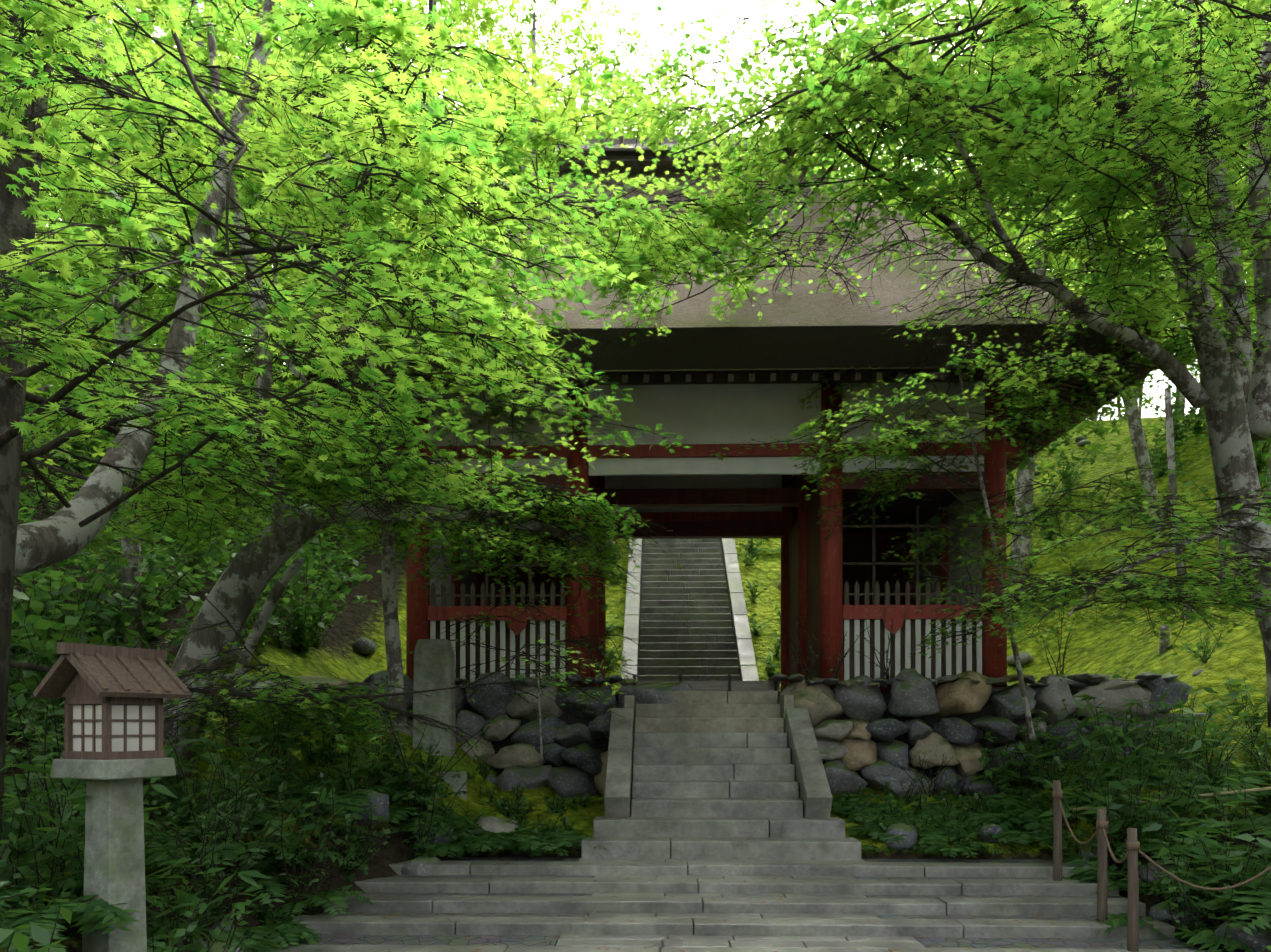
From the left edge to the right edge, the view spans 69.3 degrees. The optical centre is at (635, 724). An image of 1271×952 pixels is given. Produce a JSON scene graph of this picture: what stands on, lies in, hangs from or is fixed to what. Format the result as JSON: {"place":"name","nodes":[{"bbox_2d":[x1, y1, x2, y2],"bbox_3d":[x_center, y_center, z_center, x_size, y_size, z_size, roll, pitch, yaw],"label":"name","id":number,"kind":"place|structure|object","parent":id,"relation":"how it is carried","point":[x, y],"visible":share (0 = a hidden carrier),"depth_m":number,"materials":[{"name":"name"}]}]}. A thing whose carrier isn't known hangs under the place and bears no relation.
{"place":"outdoors","nodes":[
{"label":"outdoors","id":0,"kind":"place"},
{"bbox_2d":[0,378,1270,951],"bbox_3d":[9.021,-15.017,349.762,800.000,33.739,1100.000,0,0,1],"label":"ground","id":1,"kind":"structure","parent":0,"point":[1110,650],"depth_m":15.54,"materials":[{"name":"green plant"}]},
{"bbox_2d":[0,1,58,844],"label":"tree trunk","id":2,"kind":"object","parent":1,"relation":"on","point":[12,398],"visible":0.6,"depth_m":5.46,"materials":[{"name":"brown plant"}]},
{"bbox_2d":[33,642,192,951],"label":"stone lantern","id":3,"kind":"object","parent":1,"relation":"on","point":[114,754],"visible":1,"depth_m":5.15,"materials":[{"name":"stone"}]},
{"bbox_2d":[0,0,819,778],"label":"trees","id":4,"kind":"object","parent":1,"relation":"on","point":[28,456],"depth_m":7.95,"materials":[{"name":"green plant"}]},
{"bbox_2d":[412,639,474,799],"bbox_3d":[-2.422,-0.040,11.200,0.904,2.000,0.994,0,0,1],"label":"stone marker","id":5,"kind":"object","parent":1,"relation":"on","point":[434,663],"visible":0.5,"depth_m":11.15,"materials":[{"name":"stone"}]},
{"bbox_2d":[0,284,1270,951],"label":"undergrowth","id":6,"kind":"object","parent":1,"relation":"on","point":[266,936],"depth_m":9.21,"materials":[{"name":"green plant"}]},
{"bbox_2d":[403,305,1214,771],"bbox_3d":[1.675,-1.851,11.122,9.163,5.453,3.996,0,0,1],"label":"young maple","id":7,"kind":"object","parent":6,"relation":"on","point":[915,449],"depth_m":10.95,"materials":[{"name":"green plant"}]},
{"bbox_2d":[0,0,1270,774],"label":"maple leaves","id":8,"kind":"object","parent":1,"relation":"on","point":[432,142],"visible":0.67,"depth_m":7.96,"materials":[{"name":"green plant"}]},
{"bbox_2d":[0,0,1270,462],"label":"overhead boughs","id":9,"kind":"object","parent":1,"relation":"on","point":[394,180],"visible":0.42,"depth_m":7.67,"materials":[{"name":"green plant"}]},
{"bbox_2d":[20,0,1270,648],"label":"forest","id":10,"kind":"object","parent":1,"relation":"on","point":[460,12],"depth_m":24.29,"materials":[{"name":"green plant"}]},
{"bbox_2d":[32,436,1270,951],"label":"loose rocks","id":11,"kind":"object","parent":1,"relation":"on","point":[1260,940],"visible":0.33,"depth_m":9.00,"materials":[{"name":"grey stone"}]},
{"bbox_2d":[620,538,758,687],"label":"stairs","id":12,"kind":"structure","parent":1,"relation":"on","point":[689,617],"depth_m":20.97,"materials":[{"name":"stone"}]},
{"bbox_2d":[221,668,1192,797],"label":"stone wall","id":13,"kind":"structure","parent":1,"relation":"on","point":[848,747],"depth_m":11.93,"materials":[{"name":"grey stone"}]},
{"bbox_2d":[394,382,1020,691],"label":"gate","id":14,"kind":"structure","parent":13,"relation":"on","point":[718,413],"depth_m":12.64,"materials":[{"name":"red wood"}]},
{"bbox_2d":[429,491,982,687],"bbox_3d":[0.993,-2.645,14.658,8.120,4.270,4.100,0,0,1],"label":"lattice screen","id":15,"kind":"object","parent":14,"relation":"attached to","point":[912,512],"visible":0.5,"depth_m":12.77,"materials":[{"name":"red wood"}]},
{"bbox_2d":[430,619,981,687],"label":"gate slats","id":16,"kind":"object","parent":15,"relation":"attached to","point":[846,648],"visible":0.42,"depth_m":12.58,"materials":[{"name":"white wood"}]},
{"bbox_2d":[276,170,1151,458],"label":"thatch roof","id":17,"kind":"structure","parent":14,"relation":"on","point":[806,328],"depth_m":11.47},
{"bbox_2d":[555,130,843,179],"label":"roof ridge","id":18,"kind":"structure","parent":17,"relation":"on","point":[615,154],"depth_m":14.37,"materials":[{"name":"black tile"}]},
{"bbox_2d":[831,687,1005,690],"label":"gate column bases","id":19,"kind":"object","parent":14,"relation":"attached to","point":[993,688],"visible":0.02,"depth_m":12.29,"materials":[{"name":"grey stone"}]},
{"bbox_2d":[335,691,1083,786],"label":"gate platform","id":20,"kind":"structure","parent":13,"relation":"attached to","point":[988,709],"depth_m":12.22,"materials":[{"name":"grey stone"}]},
{"bbox_2d":[265,708,1206,951],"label":"granite stairs","id":21,"kind":"structure","parent":1,"relation":"on","point":[683,786],"depth_m":8.45,"materials":[{"name":"grey stone"}]},
{"bbox_2d":[624,691,793,732],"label":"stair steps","id":22,"kind":"structure","parent":21,"relation":"attached to","point":[726,711],"depth_m":11.70,"materials":[{"name":"grey stone"}]},
{"bbox_2d":[301,717,1156,951],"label":"fallen leaves","id":23,"kind":"object","parent":21,"relation":"on","point":[363,913],"visible":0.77,"depth_m":7.84,"materials":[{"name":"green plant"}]},
{"bbox_2d":[284,857,1201,949],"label":"stone steps","id":24,"kind":"structure","parent":21,"relation":"attached to","point":[550,940],"depth_m":7.58,"materials":[{"name":"grey stone"}]},
{"bbox_2d":[581,0,1270,726],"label":"trees","id":25,"kind":"object","parent":1,"relation":"on","point":[1163,522],"depth_m":9.96,"materials":[{"name":"green plant"}]},
{"bbox_2d":[1066,675,1205,725],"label":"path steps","id":26,"kind":"structure","parent":1,"relation":"on","point":[1161,715],"depth_m":12.03,"materials":[{"name":"stone"}]},
{"bbox_2d":[1052,780,1270,951],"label":"rope fence posts","id":27,"kind":"object","parent":1,"relation":"on","point":[1132,847],"visible":0.98,"depth_m":7.60,"materials":[{"name":"brown wood"}]},
{"bbox_2d":[1073,787,1270,826],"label":"bamboo rail","id":28,"kind":"object","parent":1,"relation":"on","point":[1208,794],"visible":0.27,"depth_m":9.03,"materials":[{"name":"brown wood"}]},
{"bbox_2d":[42,0,1245,419],"label":"sky","id":29,"kind":"structure","parent":0,"point":[708,9],"materials":[{"name":"white"}]},
{"bbox_2d":[631,674,778,691],"bbox_3d":[0.940,-0.560,12.448,2.000,0.240,0.160,0,0,1],"label":"gate threshold","id":30,"kind":"object","parent":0,"point":[735,685],"depth_m":12.40,"materials":[{"name":"grey stone"}]},
{"bbox_2d":[273,365,1152,474],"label":"gate eave boards","id":31,"kind":"object","parent":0,"point":[1141,367],"depth_m":11.34,"materials":[{"name":"brown wood"}]},
{"bbox_2d":[281,368,1147,473],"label":"gate rafters","id":32,"kind":"object","parent":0,"point":[1068,386],"visible":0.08,"depth_m":12.09,"materials":[{"name":"brown wood"}]}
]}

